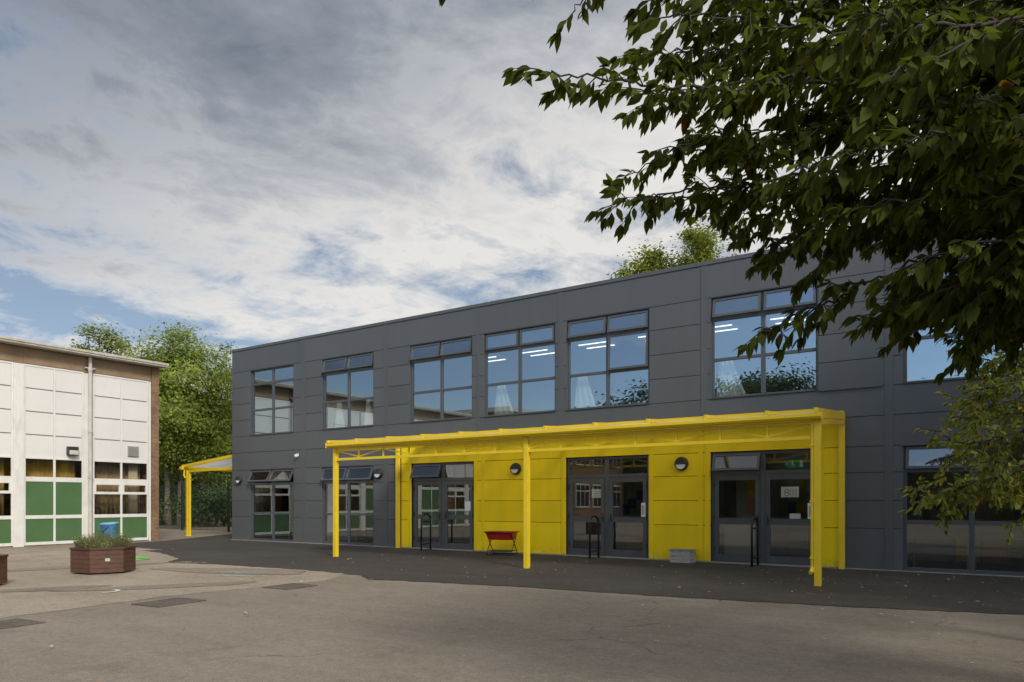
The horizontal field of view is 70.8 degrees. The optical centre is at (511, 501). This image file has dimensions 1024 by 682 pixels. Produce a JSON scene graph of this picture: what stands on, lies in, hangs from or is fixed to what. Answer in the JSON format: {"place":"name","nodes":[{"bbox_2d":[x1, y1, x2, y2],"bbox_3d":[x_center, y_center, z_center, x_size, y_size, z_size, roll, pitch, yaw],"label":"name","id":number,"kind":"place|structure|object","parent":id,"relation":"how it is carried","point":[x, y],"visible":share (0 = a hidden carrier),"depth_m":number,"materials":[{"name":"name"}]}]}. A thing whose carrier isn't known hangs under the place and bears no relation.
{"place":"outdoors","nodes":[
{"label":"outdoors","id":0,"kind":"place"},
{"bbox_2d":[159,521,231,529],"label":"soil bank","id":1,"kind":"structure","parent":0,"point":[215,526],"depth_m":41.37,"materials":[{"name":"brown soil"}]},
{"bbox_2d":[69,317,138,354],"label":"sycamore tree","id":2,"kind":"object","parent":1,"relation":"on","point":[106,333],"visible":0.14,"depth_m":49.69,"materials":[{"name":"green plant"}]},
{"bbox_2d":[100,336,139,358],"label":"sycamore tree","id":3,"kind":"object","parent":1,"relation":"on","point":[119,346],"visible":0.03,"depth_m":49.08,"materials":[{"name":"green plant"}]},
{"bbox_2d":[159,473,177,502],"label":"shrub","id":4,"kind":"object","parent":1,"relation":"on","point":[161,482],"visible":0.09,"depth_m":46.84,"materials":[{"name":"green plant"}]},
{"bbox_2d":[139,358,197,484],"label":"ash tree","id":5,"kind":"object","parent":1,"relation":"on","point":[163,466],"depth_m":50.04,"materials":[{"name":"green plant"}]},
{"bbox_2d":[159,496,179,524],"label":"shrub","id":6,"kind":"object","parent":1,"relation":"on","point":[172,511],"visible":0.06,"depth_m":45.33,"materials":[{"name":"green plant"}]},
{"bbox_2d":[106,316,235,525],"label":"ash tree","id":7,"kind":"object","parent":1,"relation":"on","point":[188,417],"visible":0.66,"depth_m":43.92,"materials":[{"name":"green plant"}]},
{"bbox_2d":[159,491,221,524],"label":"shrub","id":8,"kind":"object","parent":1,"relation":"on","point":[191,512],"visible":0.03,"depth_m":46.44,"materials":[{"name":"green plant"}]},
{"bbox_2d":[159,456,231,526],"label":"shrub","id":9,"kind":"object","parent":1,"relation":"on","point":[215,498],"visible":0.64,"depth_m":42.12,"materials":[{"name":"green plant"}]},
{"bbox_2d":[163,391,231,494],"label":"poplar tree","id":10,"kind":"object","parent":1,"relation":"on","point":[176,482],"visible":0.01,"depth_m":55.04,"materials":[{"name":"green plant"}]},
{"bbox_2d":[191,472,231,526],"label":"shrub","id":11,"kind":"object","parent":1,"relation":"on","point":[209,487],"visible":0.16,"depth_m":42.73,"materials":[{"name":"green plant"}]},
{"bbox_2d":[192,454,231,522],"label":"shrub","id":12,"kind":"object","parent":1,"relation":"on","point":[222,472],"visible":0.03,"depth_m":45.28,"materials":[{"name":"green plant"}]},
{"bbox_2d":[203,341,234,523],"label":"poplar tree","id":13,"kind":"object","parent":1,"relation":"on","point":[223,462],"visible":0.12,"depth_m":48.63,"materials":[{"name":"green plant"}]},
{"bbox_2d":[0,0,1022,411],"label":"sky","id":14,"kind":"structure","parent":0,"point":[255,172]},
{"bbox_2d":[0,514,1023,681],"bbox_3d":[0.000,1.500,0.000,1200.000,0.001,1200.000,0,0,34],"label":"ground","id":15,"kind":"structure","parent":0,"point":[346,628],"depth_m":7.83,"materials":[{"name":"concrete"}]},
{"bbox_2d":[0,618,45,629],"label":"drain cover","id":16,"kind":"object","parent":15,"relation":"on","point":[11,623],"visible":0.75,"depth_m":8.84,"materials":[{"name":"grey metal"}]},
{"bbox_2d":[0,335,168,547],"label":"school hall","id":17,"kind":"structure","parent":15,"relation":"on","point":[57,400],"depth_m":25.14,"materials":[{"name":"paint"}]},
{"bbox_2d":[0,457,3,515],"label":"curtain","id":18,"kind":"object","parent":17,"relation":"attached to","point":[1,487],"visible":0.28,"depth_m":23.75,"materials":[{"name":"fabric"}]},
{"bbox_2d":[26,459,74,477],"bbox_3d":[-16.025,-0.490,24.890,0.067,1.980,1.773,0,0,34],"label":"curtain","id":19,"kind":"object","parent":17,"relation":"attached to","point":[44,468],"depth_m":24.90,"materials":[{"name":"fabric"}]},
{"bbox_2d":[66,446,78,455],"bbox_3d":[-15.235,-1.750,25.019,0.210,0.300,0.340,0,0,34],"label":"hall lamp","id":20,"kind":"object","parent":17,"relation":"attached to","point":[71,450],"visible":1,"depth_m":24.93,"materials":[{"name":"plastic"}]},
{"bbox_2d":[94,462,139,513],"bbox_3d":[-14.769,-0.490,26.788,0.081,1.980,1.923,0,0,34],"label":"curtain","id":21,"kind":"object","parent":17,"relation":"attached to","point":[106,470],"visible":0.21,"depth_m":26.66,"materials":[{"name":"brown fabric"}]},
{"bbox_2d":[128,463,137,513],"bbox_3d":[-14.314,-0.550,27.222,0.088,2.100,0.350,0,0,34],"label":"drape","id":22,"kind":"object","parent":17,"relation":"attached to","point":[132,498],"visible":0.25,"depth_m":27.20,"materials":[{"name":"beige fabric"}]},
{"bbox_2d":[131,597,205,607],"bbox_3d":[-5.070,1.517,10.673,0.620,0.066,0.800,0,0,28],"label":"drain cover","id":23,"kind":"object","parent":15,"relation":"on","point":[168,602],"visible":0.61,"depth_m":10.61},
{"bbox_2d":[0,544,343,617],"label":"pale yard","id":24,"kind":"structure","parent":15,"relation":"on","point":[21,603],"depth_m":13.82,"materials":[{"name":"concrete"}]},
{"bbox_2d":[0,554,8,583],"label":"planter","id":25,"kind":"object","parent":24,"relation":"on","point":[3,568],"visible":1,"depth_m":12.88,"materials":[{"name":"wood"}]},
{"bbox_2d":[0,585,111,591],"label":"asphalt patch","id":26,"kind":"object","parent":24,"relation":"on","point":[44,588],"visible":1,"depth_m":12.34,"materials":[{"name":"grey asphalt"}]},
{"bbox_2d":[7,563,160,570],"bbox_3d":[-9.863,1.490,16.477,3.585,0.001,0.931,0,0,-39],"label":"asphalt patch","id":27,"kind":"object","parent":24,"relation":"on","point":[44,568],"visible":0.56,"depth_m":16.02,"materials":[{"name":"grey asphalt"}]},
{"bbox_2d":[69,545,136,573],"bbox_3d":[-8.635,1.212,15.252,1.228,0.515,1.162,0,0,34],"label":"planter","id":28,"kind":"object","parent":24,"relation":"on","point":[106,560],"visible":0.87,"depth_m":14.83,"materials":[{"name":"wood"}]},
{"bbox_2d":[72,529,133,550],"bbox_3d":[-8.650,0.823,15.235,1.229,0.494,1.254,0,0,34],"label":"herb clump","id":29,"kind":"object","parent":28,"relation":"in","point":[100,541],"visible":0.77,"depth_m":15.01,"materials":[{"name":"green plant"}]},
{"bbox_2d":[98,522,118,543],"bbox_3d":[-8.666,0.726,15.494,0.360,0.564,0.379,0,0,34],"label":"blue tub","id":30,"kind":"object","parent":28,"relation":"in","point":[110,527],"visible":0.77,"depth_m":15.39,"materials":[{"name":"plastic"}]},
{"bbox_2d":[53,581,255,590],"bbox_3d":[-6.205,1.490,12.628,3.299,0.001,0.614,0,0,-26],"label":"asphalt patch","id":31,"kind":"object","parent":24,"relation":"on","point":[167,586],"visible":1,"depth_m":12.63,"materials":[{"name":"grey asphalt"}]},
{"bbox_2d":[149,568,303,574],"bbox_3d":[-6.163,1.490,15.554,3.947,0.001,1.159,0,0,15],"label":"asphalt patch","id":32,"kind":"object","parent":24,"relation":"on","point":[238,571],"visible":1,"depth_m":15.55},
{"bbox_2d":[159,482,232,531],"bbox_3d":[-15.539,0.275,36.396,16.190,2.450,0.104,0,0,34],"label":"fence","id":33,"kind":"object","parent":15,"relation":"on","point":[162,490],"visible":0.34,"depth_m":37.27,"materials":[{"name":"green metal"}]},
{"bbox_2d":[262,583,317,589],"bbox_3d":[-3.898,1.517,12.679,0.620,0.066,0.720,0,0,30],"label":"drain cover","id":34,"kind":"object","parent":15,"relation":"on","point":[289,586],"visible":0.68,"depth_m":12.60,"materials":[{"name":"grey metal"}]},
{"bbox_2d":[132,534,1023,613],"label":"tarmac strip","id":35,"kind":"object","parent":15,"relation":"on","point":[656,578],"visible":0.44,"depth_m":14.52,"materials":[{"name":"grey asphalt"}]},
{"bbox_2d":[420,513,431,550],"bbox_3d":[-2.641,0.926,22.125,0.100,1.147,0.600,0,0,28],"label":"hoop rail","id":36,"kind":"object","parent":35,"relation":"on","point":[421,522],"visible":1,"depth_m":21.94,"materials":[{"name":"black metal"}]},
{"bbox_2d":[483,531,519,554],"bbox_3d":[-0.291,1.162,20.246,0.900,0.650,0.600,0,0,20],"label":"tray stand","id":37,"kind":"object","parent":35,"relation":"on","point":[501,535],"visible":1,"depth_m":20.07,"materials":[{"name":"red plastic"}]},
{"bbox_2d":[44,551,1023,681],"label":"fallen leaves","id":38,"kind":"object","parent":35,"relation":"on","point":[704,590],"visible":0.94,"depth_m":11.79,"materials":[{"name":"brown plant"}]},
{"bbox_2d":[325,407,844,585],"bbox_3d":[0.849,-0.250,17.908,13.502,3.500,3.970,0,0,34],"label":"yellow canopy","id":39,"kind":"object","parent":35,"relation":"on","point":[818,418],"visible":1,"depth_m":15.45,"materials":[{"name":"metal"}]},
{"bbox_2d":[588,515,599,558],"bbox_3d":[2.159,0.926,18.947,0.100,1.147,0.600,0,0,34],"label":"hoop rail","id":40,"kind":"object","parent":35,"relation":"on","point":[590,525],"visible":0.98,"depth_m":18.88,"materials":[{"name":"black metal"}]},
{"bbox_2d":[668,548,696,562],"bbox_3d":[4.193,1.333,17.708,0.580,0.318,0.420,0,0,37],"label":"plastic crate","id":41,"kind":"object","parent":35,"relation":"on","point":[689,556],"visible":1,"depth_m":17.58,"materials":[{"name":"grey plastic"}]},
{"bbox_2d":[750,517,758,566],"bbox_3d":[5.611,0.926,16.662,0.100,1.147,0.600,0,0,34],"label":"hoop rail","id":42,"kind":"object","parent":35,"relation":"on","point":[757,528],"visible":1,"depth_m":16.57,"materials":[{"name":"black metal"}]},
{"bbox_2d":[231,232,1023,576],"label":"school building","id":43,"kind":"structure","parent":15,"relation":"on","point":[435,372],"depth_m":20.14,"materials":[{"name":"metal"}]},
{"bbox_2d":[179,455,232,535],"bbox_3d":[-11.209,-0.231,31.588,4.350,3.462,4.700,0,0,34],"label":"end canopy","id":44,"kind":"object","parent":43,"relation":"attached to","point":[188,468],"visible":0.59,"depth_m":30.83,"materials":[{"name":"yellow metal"}]},
{"bbox_2d":[235,476,241,483],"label":"wall light","id":45,"kind":"object","parent":43,"relation":"attached to","point":[238,479],"visible":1,"depth_m":27.72,"materials":[{"name":"plastic"}]},
{"bbox_2d":[247,468,293,541],"bbox_3d":[-8.955,0.132,26.778,2.476,2.660,0.322,0,0,34],"label":"window","id":46,"kind":"structure","parent":43,"relation":"in","point":[271,471],"depth_m":26.86,"materials":[{"name":"grey metal"}]},
{"bbox_2d":[249,364,293,435],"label":"window","id":47,"kind":"structure","parent":43,"relation":"in","point":[252,384],"depth_m":26.91,"materials":[{"name":"grey metal"}]},
{"bbox_2d":[335,403,344,427],"bbox_3d":[-5.973,-2.975,25.126,0.554,0.952,0.089,0,0,34],"label":"curtain","id":48,"kind":"object","parent":43,"relation":"attached to","point":[339,420],"visible":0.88,"depth_m":25.15,"materials":[{"name":"white fabric"}]},
{"bbox_2d":[320,465,373,545],"bbox_3d":[-5.630,0.132,24.599,2.486,2.660,0.287,0,0,34],"label":"window","id":49,"kind":"structure","parent":43,"relation":"in","point":[347,473],"depth_m":24.66,"materials":[{"name":"grey metal"}]},
{"bbox_2d":[321,351,373,429],"bbox_3d":[-5.613,-3.740,24.625,2.486,2.476,0.224,0,0,34],"label":"window","id":50,"kind":"structure","parent":43,"relation":"in","point":[324,372],"depth_m":24.67,"materials":[{"name":"grey metal"}]},
{"bbox_2d":[355,524,372,541],"bbox_3d":[-5.019,1.160,26.111,1.300,0.620,0.600,0,0,34],"label":"classroom table","id":51,"kind":"object","parent":43,"relation":"in","point":[366,525],"visible":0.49,"depth_m":26.22,"materials":[{"name":"grey wood"}]},
{"bbox_2d":[364,399,372,424],"bbox_3d":[-4.806,-2.975,24.353,0.504,0.952,0.089,0,0,34],"label":"curtain","id":52,"kind":"object","parent":43,"relation":"attached to","point":[368,419],"visible":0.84,"depth_m":24.37,"materials":[{"name":"white fabric"}]},
{"bbox_2d":[373,468,382,478],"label":"wall light","id":53,"kind":"object","parent":43,"relation":"attached to","point":[378,473],"visible":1,"depth_m":23.66,"materials":[{"name":"plastic"}]},
{"bbox_2d":[410,336,471,422],"bbox_3d":[-2.211,-3.740,22.381,2.476,2.476,0.209,0,0,34],"label":"window","id":54,"kind":"structure","parent":43,"relation":"in","point":[440,344],"depth_m":22.43,"materials":[{"name":"grey metal"}]},
{"bbox_2d":[453,526,469,542],"bbox_3d":[-1.324,1.160,24.264,1.300,0.620,0.600,0,0,34],"label":"classroom table","id":55,"kind":"object","parent":43,"relation":"in","point":[462,527],"visible":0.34,"depth_m":24.45,"materials":[{"name":"grey wood"}]},
{"bbox_2d":[488,358,505,361],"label":"strip light","id":56,"kind":"object","parent":43,"relation":"attached to","point":[497,359],"visible":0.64,"depth_m":24.84,"materials":[{"name":"white plastic"}]},
{"bbox_2d":[494,385,513,414],"bbox_3d":[-0.220,-2.975,21.316,0.753,0.952,0.089,0,0,34],"label":"curtain","id":57,"kind":"object","parent":43,"relation":"attached to","point":[503,404],"visible":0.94,"depth_m":21.35,"materials":[{"name":"white fabric"}]},
{"bbox_2d":[510,463,520,474],"bbox_3d":[0.091,-0.940,20.732,0.340,0.340,0.125,0,0,34],"label":"wall light","id":58,"kind":"object","parent":43,"relation":"attached to","point":[515,468],"visible":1,"depth_m":20.68,"materials":[{"name":"plastic"}]},
{"bbox_2d":[484,323,555,416],"bbox_3d":[0.212,-3.740,20.797,2.446,2.476,0.175,0,0,34],"label":"window","id":59,"kind":"structure","parent":43,"relation":"in","point":[519,345],"depth_m":20.82,"materials":[{"name":"grey metal"}]},
{"bbox_2d":[522,348,547,353],"bbox_3d":[0.731,-4.880,23.383,0.960,0.050,0.070,0,0,34],"label":"strip light","id":60,"kind":"object","parent":43,"relation":"attached to","point":[534,350],"visible":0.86,"depth_m":23.35,"materials":[{"name":"white plastic"}]},
{"bbox_2d":[530,351,554,355],"bbox_3d":[1.034,-4.880,23.842,0.960,0.050,0.070,0,0,34],"label":"strip light","id":61,"kind":"object","parent":43,"relation":"attached to","point":[542,353],"visible":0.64,"depth_m":23.83,"materials":[{"name":"white plastic"}]},
{"bbox_2d":[574,376,595,407],"bbox_3d":[2.032,-3.000,19.826,0.723,1.002,0.089,0,0,34],"label":"curtain","id":62,"kind":"object","parent":43,"relation":"attached to","point":[584,397],"visible":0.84,"depth_m":19.86,"materials":[{"name":"white fabric"}]},
{"bbox_2d":[578,340,605,345],"bbox_3d":[2.482,-4.880,22.224,0.960,0.050,0.070,0,0,34],"label":"strip light","id":63,"kind":"object","parent":43,"relation":"attached to","point":[596,342],"visible":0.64,"depth_m":22.19,"materials":[{"name":"white plastic"}]},
{"bbox_2d":[592,489,600,497],"bbox_3d":[2.314,-0.215,19.434,0.360,0.230,0.005,0,0,34],"label":"notice","id":64,"kind":"object","parent":43,"relation":"attached to","point":[596,493],"visible":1,"depth_m":19.46,"materials":[{"name":"paper"}]},
{"bbox_2d":[586,344,614,348],"bbox_3d":[2.785,-4.880,22.682,0.960,0.050,0.070,0,0,34],"label":"strip light","id":65,"kind":"object","parent":43,"relation":"attached to","point":[598,346],"visible":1,"depth_m":22.71,"materials":[{"name":"white plastic"}]},
{"bbox_2d":[566,308,648,410],"bbox_3d":[2.544,-3.740,19.247,2.426,2.476,0.186,0,0,34],"label":"window","id":66,"kind":"structure","parent":43,"relation":"in","point":[607,318],"depth_m":19.24,"materials":[{"name":"grey metal"}]},
{"bbox_2d":[614,505,625,527],"bbox_3d":[2.962,0.425,20.323,0.408,0.650,0.433,0,0,-14],"label":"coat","id":67,"kind":"object","parent":43,"relation":"hanging from","point":[619,510],"visible":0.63,"depth_m":20.19,"materials":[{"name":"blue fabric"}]},
{"bbox_2d":[618,482,642,515],"bbox_3d":[3.931,-0.150,22.058,1.500,1.200,0.066,0,0,34],"label":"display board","id":68,"kind":"object","parent":43,"relation":"attached to","point":[630,497],"visible":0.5,"depth_m":22.21,"materials":[{"name":"black paper"}]},
{"bbox_2d":[625,526,642,550],"bbox_3d":[4.199,1.110,21.557,1.600,0.720,0.415,0,0,34],"label":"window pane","id":69,"kind":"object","parent":43,"relation":"in","point":[633,537],"visible":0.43,"depth_m":21.67,"materials":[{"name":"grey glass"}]},
{"bbox_2d":[674,457,688,470],"bbox_3d":[4.218,-0.940,17.999,0.350,0.350,0.125,0,0,34],"label":"wall light","id":70,"kind":"object","parent":43,"relation":"attached to","point":[681,463],"visible":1,"depth_m":17.95,"materials":[{"name":"plastic"}]},
{"bbox_2d":[715,323,731,327],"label":"strip light","id":71,"kind":"object","parent":43,"relation":"attached to","point":[728,324],"visible":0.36,"depth_m":19.95,"materials":[{"name":"white plastic"}]},
{"bbox_2d":[715,327,737,331],"bbox_3d":[5.954,-4.880,20.584,0.960,0.050,0.070,0,0,34],"label":"strip light","id":72,"kind":"object","parent":43,"relation":"attached to","point":[728,329],"visible":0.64,"depth_m":20.47,"materials":[{"name":"white plastic"}]},
{"bbox_2d":[716,360,745,396],"bbox_3d":[5.367,-3.000,17.617,0.783,1.002,0.089,0,0,34],"label":"curtain","id":73,"kind":"object","parent":43,"relation":"attached to","point":[729,383],"visible":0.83,"depth_m":17.66,"materials":[{"name":"white fabric"}]},
{"bbox_2d":[723,526,754,554],"bbox_3d":[5.665,1.042,17.675,0.870,0.855,0.330,0,0,34],"label":"cupboard","id":74,"kind":"object","parent":43,"relation":"in","point":[737,540],"visible":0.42,"depth_m":17.59,"materials":[{"name":"beige laminate"}]},
{"bbox_2d":[736,480,754,525],"bbox_3d":[5.914,0.460,17.870,0.630,2.020,0.270,0,0,34],"label":"display board","id":75,"kind":"object","parent":43,"relation":"in","point":[745,499],"visible":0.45,"depth_m":17.83,"materials":[{"name":"beige laminate"}]},
{"bbox_2d":[711,281,817,398],"bbox_3d":[5.916,-3.740,17.014,2.456,2.476,0.186,0,0,34],"label":"window","id":76,"kind":"structure","parent":43,"relation":"in","point":[762,294],"depth_m":17.04,"materials":[{"name":"grey metal"}]},
{"bbox_2d":[770,315,794,319],"bbox_3d":[7.318,-4.880,19.022,0.960,0.050,0.070,0,0,34],"label":"strip light","id":77,"kind":"object","parent":43,"relation":"attached to","point":[775,318],"visible":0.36,"depth_m":19.14,"materials":[{"name":"white plastic"}]},
{"bbox_2d":[781,487,798,496],"bbox_3d":[6.436,-0.220,16.702,0.390,0.240,0.018,0,0,34],"label":"notice","id":78,"kind":"object","parent":43,"relation":"attached to","point":[789,491],"visible":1,"depth_m":16.70,"materials":[{"name":"paper"}]},
{"bbox_2d":[778,473,810,517],"bbox_3d":[7.850,-0.150,19.463,1.300,1.200,0.066,0,0,34],"label":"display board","id":79,"kind":"object","parent":43,"relation":"attached to","point":[787,506],"visible":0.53,"depth_m":19.55,"materials":[{"name":"black paper"}]},
{"bbox_2d":[785,459,803,467],"bbox_3d":[6.678,-0.890,17.040,0.420,0.200,0.051,0,0,34],"label":"exit sign","id":80,"kind":"object","parent":43,"relation":"attached to","point":[797,463],"visible":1,"depth_m":17.02,"materials":[{"name":"green plastic"}]},
{"bbox_2d":[790,514,800,518],"bbox_3d":[6.533,0.340,16.642,0.240,0.120,0.003,0,0,34],"label":"notice","id":81,"kind":"object","parent":43,"relation":"attached to","point":[795,516],"visible":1,"depth_m":16.64,"materials":[{"name":"paper"}]},
{"bbox_2d":[787,529,809,556],"bbox_3d":[8.118,1.110,18.962,1.600,0.720,0.415,0,0,34],"label":"storage unit","id":82,"kind":"object","parent":43,"relation":"in","point":[798,542],"visible":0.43,"depth_m":19.09,"materials":[{"name":"grey wood"}]},
{"bbox_2d":[911,534,968,569],"bbox_3d":[9.518,1.110,16.005,1.100,0.720,0.600,0,0,34],"label":"classroom table","id":83,"kind":"object","parent":43,"relation":"in","point":[914,550],"visible":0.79,"depth_m":15.99,"materials":[{"name":"grey wood"}]},
{"bbox_2d":[903,258,1005,383],"bbox_3d":[9.387,-3.740,14.720,2.456,2.476,0.178,0,0,34],"label":"window","id":84,"kind":"structure","parent":43,"relation":"in","point":[925,337],"depth_m":15.21,"materials":[{"name":"grey metal"}]},
{"bbox_2d":[903,441,1023,575],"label":"window","id":85,"kind":"structure","parent":43,"relation":"in","point":[906,468],"depth_m":14.96,"materials":[{"name":"grey metal"}]},
{"bbox_2d":[926,471,1014,520],"bbox_3d":[11.018,-0.150,17.365,1.800,1.200,0.066,0,0,34],"label":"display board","id":86,"kind":"object","parent":43,"relation":"attached to","point":[1005,512],"visible":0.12,"depth_m":17.40,"materials":[{"name":"brown paper"}]},
{"bbox_2d":[954,532,1023,565],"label":"storage unit","id":87,"kind":"object","parent":43,"relation":"in","point":[995,552],"visible":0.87,"depth_m":16.71,"materials":[{"name":"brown wood"}]},
{"bbox_2d":[975,537,1023,568],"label":"classroom table","id":88,"kind":"object","parent":43,"relation":"in","point":[992,538],"visible":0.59,"depth_m":15.70,"materials":[{"name":"grey wood"}]},
{"bbox_2d":[606,237,680,278],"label":"sycamore tree","id":89,"kind":"object","parent":15,"relation":"on","point":[646,265],"visible":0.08,"depth_m":41.31,"materials":[{"name":"green plant"}]},
{"bbox_2d":[652,220,730,267],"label":"sycamore tree","id":90,"kind":"object","parent":15,"relation":"on","point":[702,251],"visible":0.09,"depth_m":40.92,"materials":[{"name":"green plant"}]},
{"bbox_2d":[439,0,1023,386],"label":"cherry tree","id":91,"kind":"object","parent":15,"relation":"on","point":[964,152],"visible":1,"depth_m":3.73,"materials":[{"name":"green plant"}]},
{"bbox_2d":[896,323,1023,545],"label":"young tree","id":92,"kind":"object","parent":15,"relation":"on","point":[1000,479],"visible":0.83,"depth_m":6.72,"materials":[{"name":"green plant"}]}
]}

